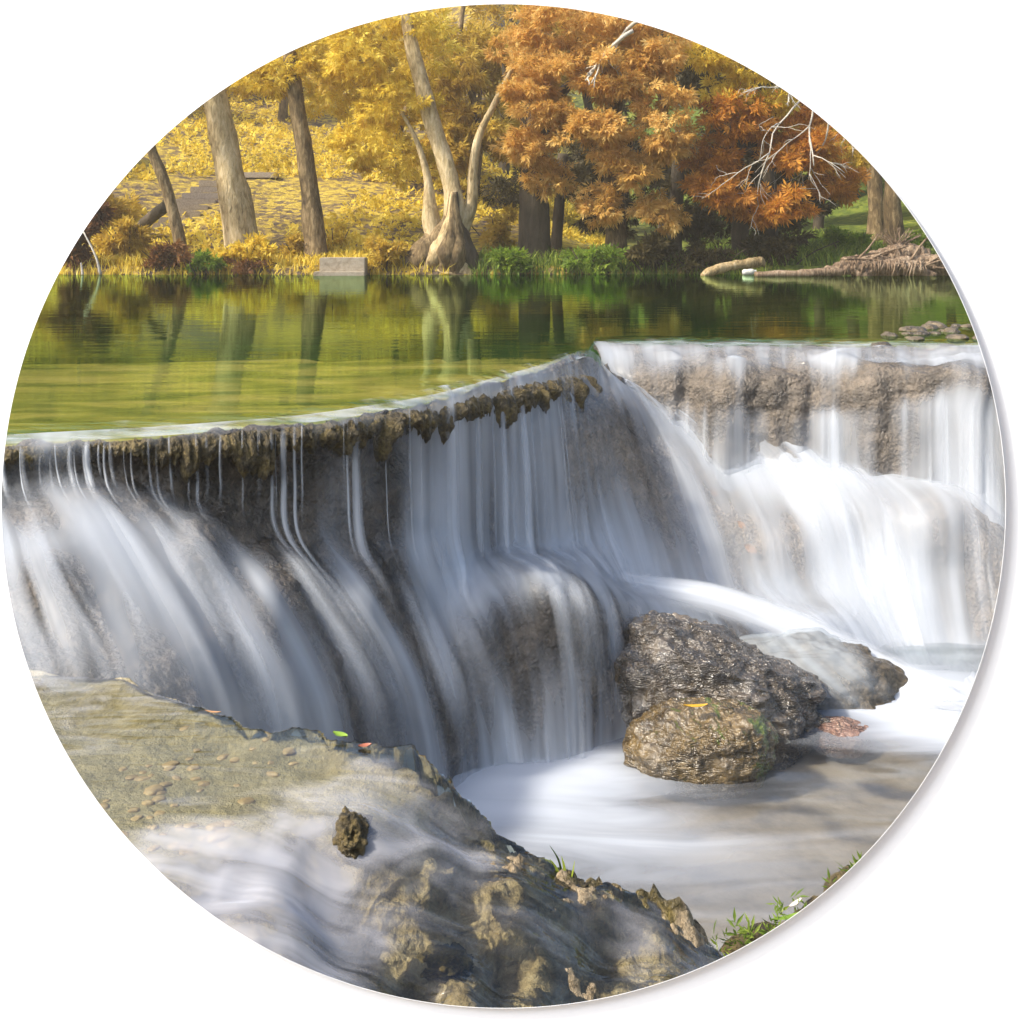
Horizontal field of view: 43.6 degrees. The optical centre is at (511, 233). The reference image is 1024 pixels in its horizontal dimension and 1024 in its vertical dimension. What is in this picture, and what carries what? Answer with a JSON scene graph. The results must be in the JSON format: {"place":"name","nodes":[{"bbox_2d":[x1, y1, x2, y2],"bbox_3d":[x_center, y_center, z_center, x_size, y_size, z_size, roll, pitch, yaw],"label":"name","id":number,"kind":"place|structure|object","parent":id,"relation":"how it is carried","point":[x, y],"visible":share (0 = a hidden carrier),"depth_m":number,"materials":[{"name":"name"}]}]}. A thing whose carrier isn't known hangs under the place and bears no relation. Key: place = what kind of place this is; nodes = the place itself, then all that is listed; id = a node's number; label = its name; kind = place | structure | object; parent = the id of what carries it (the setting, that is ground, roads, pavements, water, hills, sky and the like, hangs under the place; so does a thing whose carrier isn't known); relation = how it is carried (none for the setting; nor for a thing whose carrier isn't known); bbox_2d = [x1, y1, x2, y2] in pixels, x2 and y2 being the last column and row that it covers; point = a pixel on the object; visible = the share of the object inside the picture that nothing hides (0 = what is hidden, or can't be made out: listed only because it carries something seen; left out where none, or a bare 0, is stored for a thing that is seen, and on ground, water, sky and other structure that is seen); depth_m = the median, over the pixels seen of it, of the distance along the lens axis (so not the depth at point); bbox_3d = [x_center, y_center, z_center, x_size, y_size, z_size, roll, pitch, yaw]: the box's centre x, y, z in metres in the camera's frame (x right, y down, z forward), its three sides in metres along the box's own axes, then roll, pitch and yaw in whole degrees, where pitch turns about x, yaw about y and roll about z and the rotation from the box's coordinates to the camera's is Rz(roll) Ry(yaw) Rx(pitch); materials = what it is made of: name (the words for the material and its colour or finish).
{"place":"outdoors","nodes":[
{"label":"outdoors","id":0,"kind":"place"},
{"bbox_2d":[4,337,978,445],"bbox_3d":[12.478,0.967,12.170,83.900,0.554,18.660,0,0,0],"label":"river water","id":1,"kind":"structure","parent":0,"point":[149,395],"depth_m":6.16,"materials":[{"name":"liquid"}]},
{"bbox_2d":[5,274,978,439],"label":"pool water","id":2,"kind":"structure","parent":0,"point":[122,316],"depth_m":10.15,"materials":[{"name":"liquid"}]},
{"bbox_2d":[83,232,101,274],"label":"twig","id":3,"kind":"object","parent":2,"relation":"on","point":[96,258],"visible":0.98,"depth_m":19.99,"materials":[{"name":"grey wood"}]},
{"bbox_2d":[700,257,765,275],"bbox_3d":[3.394,0.514,19.737,1.087,0.325,0.180,0,0,-18],"label":"log","id":4,"kind":"object","parent":2,"relation":"on","point":[746,263],"visible":0.93,"depth_m":19.68,"materials":[{"name":"brown wood"}]},
{"bbox_2d":[742,269,756,274],"bbox_3d":[3.712,0.597,20.000,0.224,0.106,0.095,0,0,0],"label":"bottle","id":5,"kind":"object","parent":2,"relation":"on","point":[748,271],"visible":0.82,"depth_m":19.96,"materials":[{"name":"white plastic"}]},
{"bbox_2d":[754,227,949,275],"bbox_3d":[5.434,0.330,19.731,3.579,0.862,0.796,0,0,-3],"label":"driftwood","id":6,"kind":"object","parent":2,"relation":"on","point":[901,257],"visible":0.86,"depth_m":19.47,"materials":[{"name":"wood"}]},
{"bbox_2d":[870,341,891,348],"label":"stone","id":7,"kind":"object","parent":2,"relation":"in","point":[882,344],"visible":0.58,"depth_m":7.53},
{"bbox_2d":[898,326,914,331],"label":"stone","id":8,"kind":"object","parent":2,"relation":"in","point":[907,328],"visible":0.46,"depth_m":8.41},
{"bbox_2d":[910,326,927,331],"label":"stone","id":9,"kind":"object","parent":2,"relation":"in","point":[917,328],"visible":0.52,"depth_m":8.35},
{"bbox_2d":[913,331,930,334],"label":"stone","id":10,"kind":"object","parent":2,"relation":"in","point":[921,333],"visible":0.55,"depth_m":8.13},
{"bbox_2d":[921,324,937,328],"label":"stone","id":11,"kind":"object","parent":2,"relation":"in","point":[930,326],"visible":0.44,"depth_m":8.63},
{"bbox_2d":[930,322,946,327],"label":"stone","id":12,"kind":"object","parent":2,"relation":"in","point":[940,325],"visible":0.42,"depth_m":8.72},
{"bbox_2d":[943,327,959,332],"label":"stone","id":13,"kind":"object","parent":2,"relation":"in","point":[951,330],"visible":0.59,"depth_m":8.32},
{"bbox_2d":[945,334,969,343],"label":"stone","id":14,"kind":"object","parent":2,"relation":"in","point":[957,336],"visible":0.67,"depth_m":7.81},
{"bbox_2d":[58,3,936,274],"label":"ground","id":15,"kind":"structure","parent":0,"point":[277,204],"depth_m":26.26,"materials":[{"name":"yellow plant"}]},
{"bbox_2d":[64,200,116,269],"bbox_3d":[-6.851,0.070,20.348,1.151,1.313,0.719,0,0,-23],"label":"shrub","id":16,"kind":"object","parent":15,"relation":"on","point":[103,215],"visible":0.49,"depth_m":20.32,"materials":[{"name":"brown plant"}]},
{"bbox_2d":[91,214,154,258],"bbox_3d":[-6.550,0.105,21.145,1.485,0.878,0.751,0,0,24],"label":"shrub","id":17,"kind":"object","parent":15,"relation":"on","point":[129,236],"visible":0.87,"depth_m":20.91,"materials":[{"name":"yellow plant"}]},
{"bbox_2d":[104,190,147,226],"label":"bush","id":18,"kind":"object","parent":15,"relation":"on","point":[122,206],"visible":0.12,"depth_m":23.18,"materials":[{"name":"yellow plant"}]},
{"bbox_2d":[134,200,166,227],"bbox_3d":[-6.268,-0.233,22.142,0.212,0.702,1.471,0,0,-40],"label":"leaning log","id":19,"kind":"object","parent":15,"relation":"on","point":[154,215],"visible":0.62,"depth_m":21.87,"materials":[{"name":"wood"}]},
{"bbox_2d":[147,145,187,265],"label":"tree","id":20,"kind":"object","parent":15,"relation":"on","point":[170,202],"visible":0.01,"depth_m":20.63,"materials":[{"name":"brown plant"}]},
{"bbox_2d":[140,237,194,271],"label":"shrub","id":21,"kind":"object","parent":15,"relation":"on","point":[162,256],"visible":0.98,"depth_m":20.10,"materials":[{"name":"brown plant"}]},
{"bbox_2d":[151,181,217,229],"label":"garden steps","id":22,"kind":"structure","parent":15,"relation":"on","point":[193,200],"depth_m":24.72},
{"bbox_2d":[183,248,227,274],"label":"shrub","id":23,"kind":"object","parent":15,"relation":"on","point":[201,260],"visible":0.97,"depth_m":20.04,"materials":[{"name":"green plant"}]},
{"bbox_2d":[216,231,278,265],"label":"shrub","id":24,"kind":"object","parent":15,"relation":"on","point":[238,250],"visible":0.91,"depth_m":20.30,"materials":[{"name":"yellow plant"}]},
{"bbox_2d":[221,256,276,274],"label":"shrub","id":25,"kind":"object","parent":15,"relation":"on","point":[244,266],"visible":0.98,"depth_m":20.11,"materials":[{"name":"brown plant"}]},
{"bbox_2d":[204,64,303,248],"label":"tree","id":26,"kind":"object","parent":15,"relation":"on","point":[237,211],"visible":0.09,"depth_m":21.12,"materials":[{"name":"beige plant"}]},
{"bbox_2d":[59,241,455,274],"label":"grass","id":27,"kind":"structure","parent":15,"relation":"on","point":[130,261],"depth_m":20.24,"materials":[{"name":"yellow plant"}]},
{"bbox_2d":[244,172,278,177],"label":"stone slab","id":28,"kind":"structure","parent":15,"relation":"on","point":[258,174],"depth_m":26.99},
{"bbox_2d":[277,232,306,259],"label":"shrub","id":29,"kind":"object","parent":15,"relation":"on","point":[291,241],"visible":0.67,"depth_m":20.97,"materials":[{"name":"yellow plant"}]},
{"bbox_2d":[277,41,315,122],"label":"tree","id":30,"kind":"object","parent":15,"relation":"on","point":[283,111],"visible":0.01,"depth_m":33.89,"materials":[{"name":"brown plant"}]},
{"bbox_2d":[229,28,369,256],"bbox_3d":[-3.792,-1.861,21.638,2.943,5.081,2.603,0,0,0],"label":"tree","id":31,"kind":"object","parent":15,"relation":"on","point":[295,65],"visible":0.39,"depth_m":20.88,"materials":[{"name":"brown plant"}]},
{"bbox_2d":[325,220,353,252],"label":"shrub","id":32,"kind":"object","parent":15,"relation":"on","point":[334,238],"visible":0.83,"depth_m":21.43,"materials":[{"name":"yellow plant"}]},
{"bbox_2d":[313,257,367,275],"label":"concrete block","id":33,"kind":"structure","parent":15,"relation":"on","point":[343,266],"depth_m":19.70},
{"bbox_2d":[300,23,403,148],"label":"tree","id":34,"kind":"object","parent":15,"relation":"on","point":[319,85],"visible":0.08,"depth_m":29.62,"materials":[{"name":"yellow plant"}]},
{"bbox_2d":[82,58,623,264],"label":"leaf litter","id":35,"kind":"object","parent":15,"relation":"on","point":[373,202],"visible":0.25,"depth_m":27.12,"materials":[{"name":"yellow plant"}]},
{"bbox_2d":[362,232,408,270],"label":"shrub","id":36,"kind":"object","parent":15,"relation":"on","point":[383,251],"visible":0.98,"depth_m":20.13,"materials":[{"name":"yellow plant"}]},
{"bbox_2d":[345,67,469,183],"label":"tree","id":37,"kind":"object","parent":15,"relation":"on","point":[359,117],"visible":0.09,"depth_m":26.41,"materials":[{"name":"yellow plant"}]},
{"bbox_2d":[302,6,513,274],"bbox_3d":[-1.902,-1.663,21.031,2.807,4.862,3.020,0,0,-29],"label":"tree","id":38,"kind":"object","parent":15,"relation":"on","point":[412,29],"visible":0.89,"depth_m":20.53,"materials":[{"name":"yellow plant"}]},
{"bbox_2d":[400,192,480,273],"bbox_3d":[-1.219,0.048,20.267,1.549,1.440,0.667,0,0,0],"label":"tree root","id":39,"kind":"object","parent":15,"relation":"on","point":[446,242],"visible":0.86,"depth_m":20.11,"materials":[{"name":"brown plant"}]},
{"bbox_2d":[391,6,529,196],"bbox_3d":[-0.970,-2.720,26.107,2.973,4.412,2.933,0,0,0],"label":"tree","id":40,"kind":"object","parent":15,"relation":"on","point":[471,60],"visible":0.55,"depth_m":25.67,"materials":[{"name":"yellow plant"}]},
{"bbox_2d":[405,68,548,177],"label":"tree","id":41,"kind":"object","parent":15,"relation":"on","point":[459,134],"visible":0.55,"depth_m":25.65,"materials":[{"name":"yellow plant"}]},
{"bbox_2d":[471,203,519,248],"bbox_3d":[-0.286,-0.091,21.977,0.761,0.929,0.925,0,0,30],"label":"shrub","id":42,"kind":"object","parent":15,"relation":"on","point":[496,234],"visible":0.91,"depth_m":21.98,"materials":[{"name":"yellow plant"}]},
{"bbox_2d":[483,245,533,274],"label":"shrub","id":43,"kind":"object","parent":15,"relation":"on","point":[502,255],"visible":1,"depth_m":20.10,"materials":[{"name":"green plant"}]},
{"bbox_2d":[444,3,576,176],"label":"tree","id":44,"kind":"object","parent":15,"relation":"on","point":[488,12],"visible":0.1,"depth_m":29.91,"materials":[{"name":"yellow plant"}]},
{"bbox_2d":[478,139,603,249],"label":"tree","id":45,"kind":"object","parent":15,"relation":"on","point":[509,195],"visible":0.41,"depth_m":22.72,"materials":[{"name":"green plant"}]},
{"bbox_2d":[480,4,668,259],"bbox_3d":[0.968,-1.602,20.303,3.177,4.474,2.069,0,0,23],"label":"tree","id":46,"kind":"object","parent":15,"relation":"on","point":[545,115],"visible":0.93,"depth_m":20.11,"materials":[{"name":"orange plant"}]},
{"bbox_2d":[515,16,655,201],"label":"tree","id":47,"kind":"object","parent":15,"relation":"on","point":[588,105],"visible":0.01,"depth_m":29.91,"materials":[{"name":"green plant"}]},
{"bbox_2d":[561,242,629,273],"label":"shrub","id":48,"kind":"object","parent":15,"relation":"on","point":[606,253],"visible":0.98,"depth_m":20.16,"materials":[{"name":"green plant"}]},
{"bbox_2d":[554,99,670,237],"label":"tree","id":49,"kind":"object","parent":15,"relation":"on","point":[635,145],"visible":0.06,"depth_m":26.57,"materials":[{"name":"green plant"}]},
{"bbox_2d":[561,10,703,264],"bbox_3d":[1.941,-1.556,20.140,2.272,4.610,2.311,0,0,0],"label":"tree","id":50,"kind":"object","parent":15,"relation":"on","point":[666,146],"visible":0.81,"depth_m":20.00,"materials":[{"name":"brown plant"}]},
{"bbox_2d":[585,21,637,86],"bbox_3d":[1.612,-2.787,19.829,1.004,1.273,1.336,0,0,0],"label":"bare branch","id":51,"kind":"object","parent":50,"relation":"attached to","point":[625,33],"visible":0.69,"depth_m":19.58,"materials":[{"name":"grey wood"}]},
{"bbox_2d":[580,18,702,234],"bbox_3d":[3.313,-2.565,29.033,3.640,5.859,3.403,0,0,0],"label":"tree","id":52,"kind":"object","parent":15,"relation":"on","point":[629,102],"depth_m":28.89,"materials":[{"name":"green plant"}]},
{"bbox_2d":[611,229,705,274],"bbox_3d":[2.341,0.321,20.271,1.459,0.795,0.900,0,0,-16],"label":"shrub","id":53,"kind":"object","parent":15,"relation":"on","point":[653,248],"visible":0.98,"depth_m":20.13,"materials":[{"name":"green plant"}]},
{"bbox_2d":[465,227,935,274],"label":"grass","id":54,"kind":"structure","parent":15,"relation":"on","point":[823,255],"depth_m":20.45,"materials":[{"name":"plant"}]},
{"bbox_2d":[572,39,842,251],"bbox_3d":[3.519,-1.489,22.841,4.944,4.216,1.998,0,0,0],"label":"tree","id":55,"kind":"object","parent":15,"relation":"on","point":[703,222],"visible":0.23,"depth_m":22.45,"materials":[{"name":"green plant"}]},
{"bbox_2d":[648,110,771,242],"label":"tree","id":56,"kind":"object","parent":15,"relation":"on","point":[658,184],"visible":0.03,"depth_m":26.52,"materials":[{"name":"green plant"}]},
{"bbox_2d":[683,239,746,271],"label":"shrub","id":57,"kind":"object","parent":15,"relation":"on","point":[710,256],"visible":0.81,"depth_m":20.27,"materials":[{"name":"green plant"}]},
{"bbox_2d":[681,39,800,238],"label":"tree","id":58,"kind":"object","parent":15,"relation":"on","point":[714,62],"visible":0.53,"depth_m":20.26,"materials":[{"name":"yellow plant"}]},
{"bbox_2d":[674,65,870,258],"bbox_3d":[4.149,-1.544,20.640,3.478,4.461,2.180,0,0,-17],"label":"tree","id":59,"kind":"object","parent":15,"relation":"on","point":[733,206],"visible":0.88,"depth_m":20.28,"materials":[{"name":"orange plant"}]},
{"bbox_2d":[698,85,858,235],"bbox_3d":[4.473,-1.257,19.942,3.284,2.572,1.860,0,0,-45],"label":"bare branch","id":60,"kind":"object","parent":59,"relation":"attached to","point":[784,118],"visible":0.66,"depth_m":19.74,"materials":[{"name":"grey wood"}]},
{"bbox_2d":[731,231,838,265],"bbox_3d":[4.336,0.279,20.414,1.679,0.661,0.756,0,0,17],"label":"shrub","id":61,"kind":"object","parent":15,"relation":"on","point":[764,247],"visible":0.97,"depth_m":20.44,"materials":[{"name":"green plant"}]},
{"bbox_2d":[754,83,825,228],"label":"tree","id":62,"kind":"object","parent":15,"relation":"on","point":[818,222],"depth_m":28.90,"materials":[{"name":"orange plant"}]},
{"bbox_2d":[801,121,883,240],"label":"tree","id":63,"kind":"object","parent":15,"relation":"on","point":[874,183],"visible":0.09,"depth_m":24.89,"materials":[{"name":"brown plant"}]},
{"bbox_2d":[818,222,875,251],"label":"shrub","id":64,"kind":"object","parent":15,"relation":"on","point":[833,234],"visible":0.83,"depth_m":21.94,"materials":[{"name":"green plant"}]},
{"bbox_2d":[826,125,904,245],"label":"tree","id":65,"kind":"object","parent":15,"relation":"on","point":[892,214],"visible":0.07,"depth_m":22.93,"materials":[{"name":"brown plant"}]},
{"bbox_2d":[897,229,934,247],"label":"shrub","id":66,"kind":"object","parent":15,"relation":"on","point":[918,241],"visible":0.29,"depth_m":21.96,"materials":[{"name":"green plant"}]},
{"bbox_2d":[1,354,1005,795],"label":"waterfall","id":67,"kind":"structure","parent":0,"point":[457,582],"depth_m":4.78,"materials":[{"name":"liquid"}]},
{"bbox_2d":[744,544,756,552],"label":"fallen leaf","id":68,"kind":"object","parent":67,"relation":"on","point":[750,548],"visible":1,"depth_m":6.42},
{"bbox_2d":[0,0,1023,1023],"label":"white wall","id":69,"kind":"structure","parent":0,"point":[915,915],"depth_m":1.00,"materials":[{"name":"white paint"}]},
{"bbox_2d":[1,3,1005,1008],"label":"round rim","id":70,"kind":"object","parent":69,"relation":"attached to","point":[10,600],"visible":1,"depth_m":0.99,"materials":[{"name":"white paint"}]},
{"bbox_2d":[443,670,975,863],"bbox_3d":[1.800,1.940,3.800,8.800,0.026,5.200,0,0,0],"label":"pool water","id":71,"kind":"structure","parent":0,"point":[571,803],"depth_m":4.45,"materials":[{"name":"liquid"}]},
{"bbox_2d":[529,733,941,948],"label":"pool water","id":72,"kind":"structure","parent":0,"point":[805,822],"depth_m":4.34,"materials":[{"name":"liquid"}]},
{"bbox_2d":[28,669,719,1008],"bbox_3d":[-1.250,1.668,2.500,4.000,1.145,2.500,0,0,0],"label":"rock ledge","id":73,"kind":"object","parent":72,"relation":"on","point":[404,892],"visible":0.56,"depth_m":2.48,"materials":[{"name":"stone"}]},
{"bbox_2d":[127,807,139,812],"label":"pebble","id":74,"kind":"object","parent":73,"relation":"on","point":[133,809],"visible":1,"depth_m":2.62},
{"bbox_2d":[135,776,150,780],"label":"pebble","id":75,"kind":"object","parent":73,"relation":"on","point":[141,778],"visible":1,"depth_m":2.75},
{"bbox_2d":[142,800,153,805],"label":"pebble","id":76,"kind":"object","parent":73,"relation":"on","point":[147,802],"visible":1,"depth_m":2.65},
{"bbox_2d":[147,845,159,851],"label":"pebble","id":77,"kind":"object","parent":73,"relation":"on","point":[152,848],"visible":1,"depth_m":2.46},
{"bbox_2d":[143,784,164,795],"bbox_3d":[-0.755,1.177,2.700,0.046,0.022,0.038,-7,8,-6],"label":"pebble","id":78,"kind":"object","parent":73,"relation":"on","point":[151,790],"visible":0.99,"depth_m":2.69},
{"bbox_2d":[152,795,165,801],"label":"pebble","id":79,"kind":"object","parent":73,"relation":"on","point":[158,798],"visible":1,"depth_m":2.67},
{"bbox_2d":[162,761,179,767],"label":"pebble","id":80,"kind":"object","parent":73,"relation":"on","point":[170,763],"visible":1,"depth_m":2.81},
{"bbox_2d":[179,848,196,855],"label":"pebble","id":81,"kind":"object","parent":73,"relation":"on","point":[186,851],"visible":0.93,"depth_m":2.45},
{"bbox_2d":[183,822,198,828],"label":"pebble","id":82,"kind":"object","parent":73,"relation":"on","point":[189,825],"visible":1,"depth_m":2.56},
{"bbox_2d":[187,764,199,770],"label":"pebble","id":83,"kind":"object","parent":73,"relation":"on","point":[193,767],"visible":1,"depth_m":2.79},
{"bbox_2d":[205,821,224,831],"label":"pebble","id":84,"kind":"object","parent":73,"relation":"on","point":[213,826],"visible":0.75,"depth_m":2.55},
{"bbox_2d":[237,797,254,804],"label":"pebble","id":85,"kind":"object","parent":73,"relation":"on","point":[246,800],"visible":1,"depth_m":2.65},
{"bbox_2d":[266,771,278,776],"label":"pebble","id":86,"kind":"object","parent":73,"relation":"on","point":[272,773],"visible":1,"depth_m":2.76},
{"bbox_2d":[282,747,294,755],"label":"pebble","id":87,"kind":"object","parent":73,"relation":"on","point":[288,751],"visible":1,"depth_m":2.83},
{"bbox_2d":[333,731,346,736],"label":"fallen leaf","id":88,"kind":"object","parent":73,"relation":"on","point":[339,733],"visible":1,"depth_m":2.81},
{"bbox_2d":[332,806,372,864],"bbox_3d":[-0.309,1.149,2.464,0.079,0.090,0.138,0,0,0],"label":"rock","id":89,"kind":"object","parent":73,"relation":"on","point":[352,832],"visible":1,"depth_m":2.42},
{"bbox_2d":[47,675,724,998],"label":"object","id":90,"kind":"structure","parent":73,"relation":"on","point":[230,884],"depth_m":2.38,"materials":[{"name":"liquid"}]},
{"bbox_2d":[416,942,473,983],"bbox_3d":[-0.127,1.299,2.279,0.122,0.056,0.111,0,0,0],"label":"rock","id":91,"kind":"object","parent":73,"relation":"on","point":[445,962],"visible":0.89,"depth_m":2.25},
{"bbox_2d":[550,846,574,876],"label":"grass tuft","id":92,"kind":"object","parent":73,"relation":"on","point":[560,867],"visible":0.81,"depth_m":2.54,"materials":[{"name":"green plant"}]},
{"bbox_2d":[540,867,587,898],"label":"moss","id":93,"kind":"object","parent":73,"relation":"on","point":[556,889],"visible":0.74,"depth_m":2.50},
{"bbox_2d":[622,696,778,800],"bbox_3d":[0.692,1.888,4.724,0.573,0.341,0.426,0,0,0],"label":"boulder","id":94,"kind":"object","parent":72,"relation":"on","point":[716,749],"visible":0.97,"depth_m":4.57,"materials":[{"name":"stone"}]},
{"bbox_2d":[683,703,707,706],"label":"fallen leaf","id":95,"kind":"object","parent":94,"relation":"on","point":[693,705],"visible":1,"depth_m":4.63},
{"bbox_2d":[610,610,826,769],"bbox_3d":[0.780,1.867,5.168,0.961,0.673,0.657,0,0,0],"label":"boulder","id":96,"kind":"object","parent":72,"relation":"on","point":[663,656],"visible":0.52,"depth_m":4.97,"materials":[{"name":"stone"}]},
{"bbox_2d":[718,865,850,955],"bbox_3d":[1.546,1.959,4.040,2.508,0.193,0.308,0,0,-27],"label":"bank rock","id":97,"kind":"object","parent":72,"relation":"on","point":[838,875],"visible":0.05,"depth_m":3.50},
{"bbox_2d":[711,888,808,955],"bbox_3d":[0.684,1.892,3.494,0.414,0.128,0.172,0,0,-30],"label":"sprig","id":98,"kind":"object","parent":97,"relation":"on","point":[745,931],"visible":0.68,"depth_m":3.48,"materials":[{"name":"green plant"}]},
{"bbox_2d":[772,911,800,919],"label":"fallen leaf","id":99,"kind":"object","parent":97,"relation":"on","point":[787,917],"visible":0.47,"depth_m":3.50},
{"bbox_2d":[822,851,861,887],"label":"sprig","id":100,"kind":"object","parent":97,"relation":"on","point":[850,864],"visible":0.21,"depth_m":3.77,"materials":[{"name":"green plant"}]},
{"bbox_2d":[652,580,963,708],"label":"stream","id":101,"kind":"structure","parent":72,"relation":"on","point":[915,689],"depth_m":5.68,"materials":[{"name":"white liquid"}]},
{"bbox_2d":[743,627,907,723],"bbox_3d":[1.252,2.019,5.491,0.986,0.569,0.646,0,0,0],"label":"rock slab","id":102,"kind":"object","parent":72,"relation":"on","point":[854,676],"visible":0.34,"depth_m":5.36,"materials":[{"name":"grey stone"}]},
{"bbox_2d":[811,716,871,758],"bbox_3d":[1.295,1.986,5.049,0.246,0.132,0.264,0,0,0],"label":"rock","id":103,"kind":"object","parent":72,"relation":"on","point":[840,737],"visible":0.91,"depth_m":4.97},
{"bbox_2d":[593,342,1005,529],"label":"waterfall","id":104,"kind":"structure","parent":0,"point":[920,414],"depth_m":6.83,"materials":[{"name":"white liquid"}]},
{"bbox_2d":[801,713,831,745],"bbox_3d":[1.100,1.970,5.100,0.375,0.148,0.238,0,0,0],"label":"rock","id":105,"kind":"object","parent":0,"point":[811,734],"visible":0.16,"depth_m":5.01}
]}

